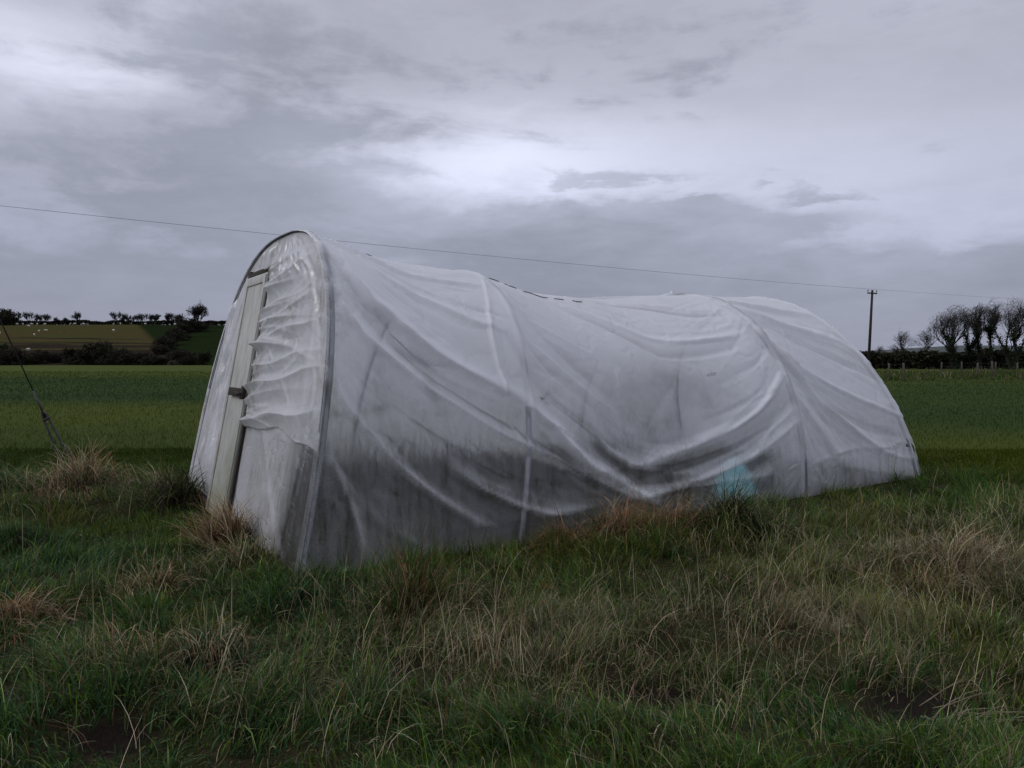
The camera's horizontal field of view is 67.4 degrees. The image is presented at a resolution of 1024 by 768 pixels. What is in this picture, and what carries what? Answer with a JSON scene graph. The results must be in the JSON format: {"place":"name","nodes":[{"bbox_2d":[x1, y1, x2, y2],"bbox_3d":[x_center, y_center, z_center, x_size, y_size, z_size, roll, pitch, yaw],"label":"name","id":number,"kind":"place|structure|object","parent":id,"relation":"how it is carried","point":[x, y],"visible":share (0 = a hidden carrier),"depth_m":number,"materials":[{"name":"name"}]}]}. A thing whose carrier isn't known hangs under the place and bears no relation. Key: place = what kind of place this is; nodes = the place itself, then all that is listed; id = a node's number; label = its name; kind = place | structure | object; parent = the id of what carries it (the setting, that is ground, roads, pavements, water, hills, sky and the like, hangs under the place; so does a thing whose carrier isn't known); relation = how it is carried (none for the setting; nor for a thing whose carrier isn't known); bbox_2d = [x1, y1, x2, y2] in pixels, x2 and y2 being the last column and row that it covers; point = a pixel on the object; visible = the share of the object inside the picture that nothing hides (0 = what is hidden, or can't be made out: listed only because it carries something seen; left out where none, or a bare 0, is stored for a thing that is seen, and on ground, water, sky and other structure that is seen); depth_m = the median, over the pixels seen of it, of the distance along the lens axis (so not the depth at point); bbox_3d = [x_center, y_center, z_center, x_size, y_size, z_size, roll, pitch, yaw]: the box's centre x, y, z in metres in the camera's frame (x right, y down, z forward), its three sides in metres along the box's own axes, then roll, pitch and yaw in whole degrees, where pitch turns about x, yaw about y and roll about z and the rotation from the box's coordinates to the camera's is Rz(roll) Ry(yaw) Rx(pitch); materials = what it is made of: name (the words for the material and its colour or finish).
{"place":"outdoors","nodes":[
{"label":"outdoors","id":0,"kind":"place"},
{"bbox_2d":[0,325,224,364],"bbox_3d":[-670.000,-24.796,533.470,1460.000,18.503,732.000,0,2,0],"label":"hill","id":1,"kind":"structure","parent":0,"point":[60,338],"depth_m":272.03,"materials":[{"name":"green plant"}]},
{"bbox_2d":[0,343,11,359],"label":"bush","id":2,"kind":"object","parent":1,"relation":"on","point":[5,346],"visible":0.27,"depth_m":180.17,"materials":[{"name":"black plant"}]},
{"bbox_2d":[0,308,22,324],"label":"bush","id":3,"kind":"object","parent":1,"relation":"on","point":[6,317],"visible":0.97,"depth_m":334.86,"materials":[{"name":"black plant"}]},
{"bbox_2d":[8,318,22,324],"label":"bush","id":4,"kind":"object","parent":1,"relation":"on","point":[17,321],"visible":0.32,"depth_m":349.99,"materials":[{"name":"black plant"}]},
{"bbox_2d":[0,347,33,364],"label":"bush","id":5,"kind":"object","parent":1,"relation":"on","point":[8,357],"visible":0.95,"depth_m":177.05,"materials":[{"name":"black plant"}]},
{"bbox_2d":[22,356,41,363],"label":"bush","id":6,"kind":"object","parent":1,"relation":"on","point":[35,361],"visible":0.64,"depth_m":183.15,"materials":[{"name":"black plant"}]},
{"bbox_2d":[23,311,40,320],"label":"bare tree","id":7,"kind":"object","parent":1,"relation":"on","point":[26,315],"visible":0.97,"depth_m":354.71,"materials":[{"name":"black plant"}]},
{"bbox_2d":[34,315,42,320],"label":"bare tree","id":8,"kind":"object","parent":1,"relation":"on","point":[38,318],"visible":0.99,"depth_m":355.40,"materials":[{"name":"black plant"}]},
{"bbox_2d":[29,349,58,363],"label":"bush","id":9,"kind":"object","parent":1,"relation":"on","point":[42,355],"visible":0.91,"depth_m":185.51,"materials":[{"name":"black plant"}]},
{"bbox_2d":[40,314,52,324],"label":"bare tree","id":10,"kind":"object","parent":1,"relation":"on","point":[47,317],"visible":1,"depth_m":354.79,"materials":[{"name":"black plant"}]},
{"bbox_2d":[47,351,65,361],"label":"bush","id":11,"kind":"object","parent":1,"relation":"on","point":[54,355],"visible":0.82,"depth_m":187.87,"materials":[{"name":"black plant"}]},
{"bbox_2d":[61,346,81,363],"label":"bush","id":12,"kind":"object","parent":1,"relation":"on","point":[66,352],"visible":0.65,"depth_m":184.57,"materials":[{"name":"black plant"}]},
{"bbox_2d":[71,312,81,324],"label":"bare tree","id":13,"kind":"object","parent":1,"relation":"on","point":[77,315],"visible":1,"depth_m":355.00,"materials":[{"name":"black plant"}]},
{"bbox_2d":[67,347,95,364],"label":"bush","id":14,"kind":"object","parent":1,"relation":"on","point":[85,357],"visible":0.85,"depth_m":182.06,"materials":[{"name":"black plant"}]},
{"bbox_2d":[80,339,115,364],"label":"bush","id":15,"kind":"object","parent":1,"relation":"on","point":[98,349],"visible":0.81,"depth_m":183.31,"materials":[{"name":"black plant"}]},
{"bbox_2d":[99,347,132,364],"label":"bush","id":16,"kind":"object","parent":1,"relation":"on","point":[113,353],"visible":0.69,"depth_m":181.19,"materials":[{"name":"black plant"}]},
{"bbox_2d":[108,312,127,320],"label":"bare tree","id":17,"kind":"object","parent":1,"relation":"on","point":[114,315],"visible":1,"depth_m":355.35,"materials":[{"name":"black plant"}]},
{"bbox_2d":[12,319,225,324],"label":"skyline hedge","id":18,"kind":"object","parent":1,"relation":"on","point":[129,322],"visible":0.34,"depth_m":354.48,"materials":[{"name":"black plant"}]},
{"bbox_2d":[112,351,140,364],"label":"bush","id":19,"kind":"object","parent":1,"relation":"on","point":[125,359],"visible":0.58,"depth_m":179.99,"materials":[{"name":"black plant"}]},
{"bbox_2d":[125,315,135,321],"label":"bare tree","id":20,"kind":"object","parent":1,"relation":"on","point":[130,318],"visible":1,"depth_m":354.37,"materials":[{"name":"black plant"}]},
{"bbox_2d":[134,314,143,324],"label":"bare tree","id":21,"kind":"object","parent":1,"relation":"on","point":[137,318],"visible":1,"depth_m":353.93,"materials":[{"name":"black plant"}]},
{"bbox_2d":[130,350,157,364],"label":"bush","id":22,"kind":"object","parent":1,"relation":"on","point":[138,356],"visible":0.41,"depth_m":180.12,"materials":[{"name":"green plant"}]},
{"bbox_2d":[137,313,150,320],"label":"bare tree","id":23,"kind":"object","parent":1,"relation":"on","point":[142,316],"visible":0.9,"depth_m":354.55,"materials":[{"name":"black plant"}]},
{"bbox_2d":[144,314,155,320],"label":"bare tree","id":24,"kind":"object","parent":1,"relation":"on","point":[151,317],"visible":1,"depth_m":354.07,"materials":[{"name":"black plant"}]},
{"bbox_2d":[139,354,163,364],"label":"bush","id":25,"kind":"object","parent":1,"relation":"on","point":[148,360],"visible":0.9,"depth_m":177.77,"materials":[{"name":"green plant"}]},
{"bbox_2d":[153,313,161,320],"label":"bare tree","id":26,"kind":"object","parent":1,"relation":"on","point":[156,316],"visible":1,"depth_m":353.35,"materials":[{"name":"black plant"}]},
{"bbox_2d":[149,344,173,353],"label":"bush","id":27,"kind":"object","parent":1,"relation":"on","point":[162,349],"visible":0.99,"depth_m":215.92,"materials":[{"name":"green plant"}]},
{"bbox_2d":[157,357,169,364],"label":"bush","id":28,"kind":"object","parent":1,"relation":"on","point":[162,361],"visible":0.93,"depth_m":179.43,"materials":[{"name":"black plant"}]},
{"bbox_2d":[151,336,178,349],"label":"bush","id":29,"kind":"object","parent":1,"relation":"on","point":[170,341],"visible":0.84,"depth_m":230.62,"materials":[{"name":"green plant"}]},
{"bbox_2d":[164,313,177,319],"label":"bare tree","id":30,"kind":"object","parent":1,"relation":"on","point":[167,315],"visible":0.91,"depth_m":354.33,"materials":[{"name":"black plant"}]},
{"bbox_2d":[162,330,183,344],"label":"bush","id":31,"kind":"object","parent":1,"relation":"on","point":[177,336],"visible":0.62,"depth_m":245.86,"materials":[{"name":"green plant"}]},
{"bbox_2d":[165,327,190,340],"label":"bush","id":32,"kind":"object","parent":1,"relation":"on","point":[177,330],"visible":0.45,"depth_m":261.11,"materials":[{"name":"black plant"}]},
{"bbox_2d":[165,348,196,364],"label":"bush","id":33,"kind":"object","parent":1,"relation":"on","point":[178,354],"visible":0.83,"depth_m":181.04,"materials":[{"name":"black plant"}]},
{"bbox_2d":[176,323,193,336],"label":"bush","id":34,"kind":"object","parent":1,"relation":"on","point":[186,327],"visible":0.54,"depth_m":273.42,"materials":[{"name":"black plant"}]},
{"bbox_2d":[178,355,198,364],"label":"bush","id":35,"kind":"object","parent":1,"relation":"on","point":[185,360],"visible":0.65,"depth_m":180.02,"materials":[{"name":"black plant"}]},
{"bbox_2d":[175,316,202,331],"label":"bush","id":36,"kind":"object","parent":1,"relation":"on","point":[192,322],"visible":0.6,"depth_m":294.47,"materials":[{"name":"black plant"}]},
{"bbox_2d":[186,300,208,322],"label":"bare tree","id":37,"kind":"object","parent":1,"relation":"on","point":[197,311],"visible":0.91,"depth_m":317.06,"materials":[{"name":"black plant"}]},
{"bbox_2d":[190,322,209,331],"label":"bush","id":38,"kind":"object","parent":1,"relation":"on","point":[205,326],"visible":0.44,"depth_m":300.01,"materials":[{"name":"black plant"}]},
{"bbox_2d":[189,351,212,364],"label":"bush","id":39,"kind":"object","parent":1,"relation":"on","point":[203,357],"visible":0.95,"depth_m":179.47,"materials":[{"name":"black plant"}]},
{"bbox_2d":[0,365,1023,767],"bbox_3d":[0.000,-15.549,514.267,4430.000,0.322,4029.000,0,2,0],"label":"ground","id":40,"kind":"structure","parent":0,"point":[104,735],"depth_m":4.42,"materials":[{"name":"green plant"}]},
{"bbox_2d":[0,453,70,508],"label":"grass tussock","id":41,"kind":"object","parent":40,"relation":"on","point":[6,482],"depth_m":8.78,"materials":[{"name":"plant"}]},
{"bbox_2d":[0,515,80,550],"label":"grass tussock","id":42,"kind":"object","parent":40,"relation":"on","point":[20,534],"depth_m":6.50,"materials":[{"name":"green plant"}]},
{"bbox_2d":[0,572,90,652],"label":"grass tussock","id":43,"kind":"object","parent":40,"relation":"on","point":[21,608],"depth_m":4.59,"materials":[{"name":"plant"}]},
{"bbox_2d":[0,434,162,504],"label":"grass tussock","id":44,"kind":"object","parent":40,"relation":"on","point":[73,475],"depth_m":8.85,"materials":[{"name":"plant"}]},
{"bbox_2d":[47,596,201,687],"bbox_3d":[-1.943,1.394,4.021,0.880,0.509,1.069,1,2,33],"label":"grass tussock","id":45,"kind":"object","parent":40,"relation":"on","point":[150,641],"depth_m":4.03,"materials":[{"name":"green plant"}]},
{"bbox_2d":[94,446,209,525],"bbox_3d":[-3.640,1.110,8.394,1.666,1.297,1.924,0,2,0],"label":"grass tussock","id":46,"kind":"object","parent":40,"relation":"on","point":[173,493],"depth_m":8.20,"materials":[{"name":"green plant"}]},
{"bbox_2d":[112,452,192,506],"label":"grass tussock","id":47,"kind":"object","parent":40,"relation":"on","point":[140,480],"depth_m":8.89,"materials":[{"name":"plant"}]},
{"bbox_2d":[131,584,174,610],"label":"leafy weed","id":48,"kind":"object","parent":40,"relation":"on","point":[159,598],"visible":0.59,"depth_m":4.67,"materials":[{"name":"green plant"}]},
{"bbox_2d":[100,543,206,602],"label":"grass tussock","id":49,"kind":"object","parent":40,"relation":"on","point":[158,585],"depth_m":5.15,"materials":[{"name":"green plant"}]},
{"bbox_2d":[163,661,228,693],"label":"leafy weed","id":50,"kind":"object","parent":40,"relation":"on","point":[207,674],"visible":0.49,"depth_m":3.78,"materials":[{"name":"green plant"}]},
{"bbox_2d":[142,589,277,681],"bbox_3d":[-1.565,1.360,4.082,0.995,0.563,0.823,0,2,0],"label":"grass tussock","id":51,"kind":"object","parent":40,"relation":"on","point":[198,645],"depth_m":4.06,"materials":[{"name":"green plant"}]},
{"bbox_2d":[158,481,262,557],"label":"grass tussock","id":52,"kind":"object","parent":40,"relation":"on","point":[217,529],"depth_m":6.54,"materials":[{"name":"plant"}]},
{"bbox_2d":[173,518,289,578],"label":"grass tussock","id":53,"kind":"object","parent":40,"relation":"on","point":[243,552],"depth_m":5.88,"materials":[{"name":"plant"}]},
{"bbox_2d":[247,693,308,725],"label":"dock plant","id":54,"kind":"object","parent":40,"relation":"on","point":[281,715],"visible":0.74,"depth_m":3.44,"materials":[{"name":"green plant"}]},
{"bbox_2d":[300,581,330,600],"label":"dock plant","id":55,"kind":"object","parent":40,"relation":"on","point":[316,593],"visible":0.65,"depth_m":5.18,"materials":[{"name":"green plant"}]},
{"bbox_2d":[334,504,510,638],"bbox_3d":[-0.623,1.184,4.822,1.409,0.855,1.570,0,2,0],"label":"grass tussock","id":56,"kind":"object","parent":40,"relation":"on","point":[422,579],"depth_m":4.74,"materials":[{"name":"green plant"}]},
{"bbox_2d":[408,670,468,704],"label":"leafy weed","id":57,"kind":"object","parent":40,"relation":"on","point":[427,694],"visible":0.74,"depth_m":3.58,"materials":[{"name":"green plant"}]},
{"bbox_2d":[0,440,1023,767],"bbox_3d":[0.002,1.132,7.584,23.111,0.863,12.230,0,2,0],"label":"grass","id":58,"kind":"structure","parent":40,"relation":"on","point":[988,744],"depth_m":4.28,"materials":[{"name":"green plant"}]},
{"bbox_2d":[0,458,1023,767],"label":"dead stalks","id":59,"kind":"object","parent":40,"relation":"on","point":[556,674],"visible":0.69,"depth_m":4.08,"materials":[{"name":"beige plant"}]},
{"bbox_2d":[188,230,920,579],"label":"polytunnel","id":60,"kind":"structure","parent":40,"relation":"on","point":[352,394],"depth_m":7.14,"materials":[{"name":"plastic"}]},
{"bbox_2d":[205,272,269,519],"bbox_3d":[-2.827,0.101,7.912,0.535,2.470,0.941,-1,2,-33],"label":"door","id":61,"kind":"structure","parent":60,"relation":"in","point":[224,464],"depth_m":7.88,"materials":[{"name":"metal"}]},
{"bbox_2d":[517,500,603,561],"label":"grass tussock","id":62,"kind":"object","parent":40,"relation":"on","point":[562,532],"depth_m":6.49,"materials":[{"name":"green plant"}]},
{"bbox_2d":[561,602,621,633],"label":"grass tussock","id":63,"kind":"object","parent":40,"relation":"on","point":[585,613],"depth_m":4.79,"materials":[{"name":"green plant"}]},
{"bbox_2d":[537,478,706,558],"bbox_3d":[1.013,1.217,6.585,1.544,0.830,1.421,1,2,26],"label":"grass tussock","id":64,"kind":"object","parent":40,"relation":"on","point":[611,520],"depth_m":6.59,"materials":[{"name":"plant"}]},
{"bbox_2d":[619,484,745,547],"bbox_3d":[1.440,1.235,6.892,1.261,0.819,1.564,0,2,0],"label":"grass tussock","id":65,"kind":"object","parent":40,"relation":"on","point":[680,512],"depth_m":6.76,"materials":[{"name":"plant"}]},
{"bbox_2d":[637,452,824,558],"bbox_3d":[1.925,1.151,6.701,1.867,1.191,1.632,0,2,0],"label":"grass tussock","id":66,"kind":"object","parent":40,"relation":"on","point":[746,513],"depth_m":6.57,"materials":[{"name":"green plant"}]},
{"bbox_2d":[737,673,793,707],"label":"leafy weed","id":67,"kind":"object","parent":40,"relation":"on","point":[765,696],"visible":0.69,"depth_m":3.63,"materials":[{"name":"green plant"}]},
{"bbox_2d":[755,512,800,538],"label":"grass tussock","id":68,"kind":"object","parent":40,"relation":"on","point":[781,527],"depth_m":6.92,"materials":[{"name":"green plant"}]},
{"bbox_2d":[837,657,864,693],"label":"bulb leaves","id":69,"kind":"object","parent":40,"relation":"on","point":[848,688],"visible":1,"depth_m":3.76,"materials":[{"name":"green plant"}]},
{"bbox_2d":[867,290,876,361],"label":"power pole","id":70,"kind":"object","parent":40,"relation":"on","point":[870,331],"visible":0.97,"depth_m":87.77,"materials":[{"name":"brown wood"}]},
{"bbox_2d":[887,344,901,351],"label":"bare tree","id":71,"kind":"object","parent":40,"relation":"on","point":[895,347],"visible":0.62,"depth_m":223.75,"materials":[{"name":"brown plant"}]},
{"bbox_2d":[893,331,916,350],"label":"bare tree","id":72,"kind":"object","parent":40,"relation":"on","point":[901,345],"visible":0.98,"depth_m":188.77,"materials":[{"name":"brown plant"}]},
{"bbox_2d":[915,330,937,350],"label":"bare tree","id":73,"kind":"object","parent":40,"relation":"on","point":[927,339],"visible":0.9,"depth_m":195.22,"materials":[{"name":"brown plant"}]},
{"bbox_2d":[836,509,1023,587],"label":"grass tussock","id":74,"kind":"object","parent":40,"relation":"on","point":[960,552],"depth_m":5.70,"materials":[{"name":"plant"}]},
{"bbox_2d":[851,543,1020,614],"bbox_3d":[2.898,1.333,5.310,1.284,0.669,1.076,-1,2,-37],"label":"grass tussock","id":75,"kind":"object","parent":40,"relation":"on","point":[906,584],"depth_m":5.25,"materials":[{"name":"green plant"}]},
{"bbox_2d":[859,347,1023,368],"bbox_3d":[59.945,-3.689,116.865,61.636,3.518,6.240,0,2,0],"label":"hedge","id":76,"kind":"object","parent":40,"relation":"on","point":[879,360],"visible":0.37,"depth_m":115.74,"materials":[{"name":"green plant"}]},
{"bbox_2d":[888,361,1023,380],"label":"post and wire fence","id":77,"kind":"object","parent":40,"relation":"on","point":[977,368],"visible":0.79,"depth_m":62.56,"materials":[{"name":"brown wood"}]},
{"bbox_2d":[927,304,986,368],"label":"bare tree","id":78,"kind":"object","parent":40,"relation":"on","point":[950,348],"visible":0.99,"depth_m":111.59,"materials":[{"name":"brown plant"}]},
{"bbox_2d":[919,679,1023,727],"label":"fallen stems","id":79,"kind":"object","parent":40,"relation":"on","point":[989,711],"visible":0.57,"depth_m":3.46,"materials":[{"name":"plant"}]},
{"bbox_2d":[958,308,984,368],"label":"bare tree","id":80,"kind":"object","parent":40,"relation":"on","point":[969,347],"visible":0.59,"depth_m":115.56,"materials":[{"name":"brown plant"}]},
{"bbox_2d":[969,302,992,368],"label":"bare tree","id":81,"kind":"object","parent":40,"relation":"on","point":[977,335],"visible":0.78,"depth_m":113.88,"materials":[{"name":"brown plant"}]},
{"bbox_2d":[977,302,1001,368],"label":"bare tree","id":82,"kind":"object","parent":40,"relation":"on","point":[990,332],"visible":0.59,"depth_m":112.10,"materials":[{"name":"brown plant"}]},
{"bbox_2d":[985,297,1023,369],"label":"bare tree","id":83,"kind":"object","parent":40,"relation":"on","point":[1015,335],"visible":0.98,"depth_m":107.17,"materials":[{"name":"brown plant"}]},
{"bbox_2d":[0,0,1023,350],"label":"sky","id":84,"kind":"structure","parent":0,"point":[869,145],"materials":[{"name":"grey"}]},
{"bbox_2d":[874,345,1023,352],"bbox_3d":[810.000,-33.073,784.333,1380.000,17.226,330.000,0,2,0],"label":"distant hill","id":85,"kind":"structure","parent":0,"point":[960,348],"depth_m":706.50,"materials":[{"name":"green plant"}]},
{"bbox_2d":[875,366,1023,380],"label":"rank grass","id":86,"kind":"structure","parent":0,"point":[926,375],"depth_m":66.23,"materials":[{"name":"green plant"}]},
{"bbox_3d":[-9.750,-2.326,11.229,0.300,8.100,0.300,0,2,0],"label":"telegraph pole","id":87,"kind":"object","parent":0,"visible":0},
{"bbox_2d":[0,319,75,467],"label":"cable stay","id":88,"kind":"object","parent":87,"relation":"attached to","point":[45,416],"visible":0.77,"depth_m":10.70,"materials":[{"name":"metal"}]},
{"bbox_3d":[-28.500,-3.575,31.899,1.282,9.220,0.340,-2,2,-40],"label":"power pole","id":89,"kind":"object","parent":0,"visible":0},
{"bbox_2d":[6,206,876,289],"bbox_3d":[6.801,-9.458,59.917,89.238,0.812,0.026,-2,2,-39],"label":"overhead cable","id":90,"kind":"object","parent":89,"relation":"attached to","point":[404,247],"visible":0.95,"depth_m":49.44,"materials":[{"name":"metal"}]}
]}

